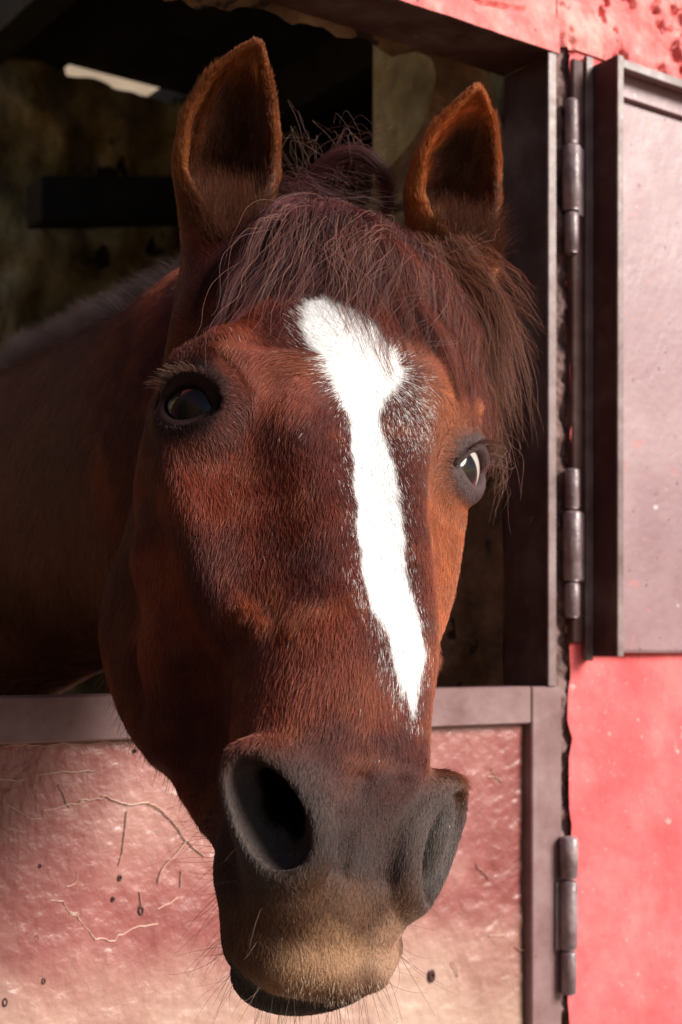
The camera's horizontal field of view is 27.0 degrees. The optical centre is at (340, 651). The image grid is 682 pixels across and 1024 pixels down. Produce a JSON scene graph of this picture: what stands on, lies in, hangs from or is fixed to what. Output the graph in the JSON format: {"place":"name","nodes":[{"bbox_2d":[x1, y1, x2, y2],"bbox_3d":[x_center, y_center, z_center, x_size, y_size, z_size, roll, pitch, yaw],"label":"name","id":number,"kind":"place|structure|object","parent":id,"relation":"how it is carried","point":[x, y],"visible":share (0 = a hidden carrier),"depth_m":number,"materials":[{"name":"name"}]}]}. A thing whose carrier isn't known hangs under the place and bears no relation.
{"place":"outdoors","nodes":[
{"label":"outdoors","id":0,"kind":"place"},
{"bbox_2d":[65,65,158,95],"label":"building","id":1,"kind":"structure","parent":0,"point":[121,83],"depth_m":10.36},
{"label":"ground","id":2,"kind":"structure","parent":0,"visible":0},
{"bbox_2d":[163,0,681,1023],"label":"stable wall","id":3,"kind":"structure","parent":2,"relation":"on","point":[431,58],"depth_m":1.98,"materials":[{"name":"red paint"}]},
{"bbox_2d":[504,47,569,1023],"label":"door frame","id":4,"kind":"object","parent":3,"relation":"attached to","point":[535,618],"visible":0.85,"depth_m":1.93,"materials":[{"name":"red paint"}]},
{"bbox_2d":[0,686,560,1023],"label":"stable door","id":5,"kind":"structure","parent":4,"relation":"attached to","point":[96,911],"depth_m":1.58,"materials":[{"name":"metal"}]},
{"bbox_2d":[555,836,577,995],"bbox_3d":[0.304,0.352,1.901,0.025,0.211,0.028,0,0,42],"label":"hinge","id":6,"kind":"object","parent":4,"relation":"attached to","point":[566,915],"visible":1,"depth_m":1.89,"materials":[{"name":"paint"}]},
{"bbox_2d":[562,97,583,254],"bbox_3d":[0.312,-0.638,1.910,0.031,0.207,0.025,0,0,0],"label":"hinge","id":7,"kind":"object","parent":4,"relation":"attached to","point":[572,179],"visible":1,"depth_m":1.90,"materials":[{"name":"paint"}]},
{"bbox_2d":[563,468,583,617],"bbox_3d":[0.313,-0.146,1.911,0.031,0.200,0.025,0,0,0],"label":"hinge","id":8,"kind":"object","parent":4,"relation":"attached to","point":[573,545],"visible":1,"depth_m":1.90,"materials":[{"name":"paint"}]},
{"bbox_2d":[567,54,681,660],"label":"door","id":9,"kind":"structure","parent":4,"relation":"attached to","point":[624,346],"depth_m":1.96,"materials":[{"name":"paint"}]},
{"label":"floor","id":10,"kind":"structure","parent":0,"visible":0},
{"bbox_2d":[0,58,372,744],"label":"stall back wall","id":11,"kind":"structure","parent":10,"relation":"on","point":[54,120],"depth_m":4.84,"materials":[{"name":"stone"}]},
{"bbox_2d":[27,176,277,229],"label":"wooden beam","id":12,"kind":"structure","parent":11,"relation":"attached to","point":[64,202],"depth_m":4.53,"materials":[{"name":"brown wood"}]},
{"bbox_2d":[0,0,372,151],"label":"stable roof","id":13,"kind":"structure","parent":11,"relation":"on","point":[170,50],"depth_m":4.58,"materials":[{"name":"brown wood"}]},
{"bbox_2d":[0,35,547,1023],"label":"horse","id":14,"kind":"object","parent":10,"relation":"on","point":[246,449],"visible":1,"depth_m":1.19}
]}

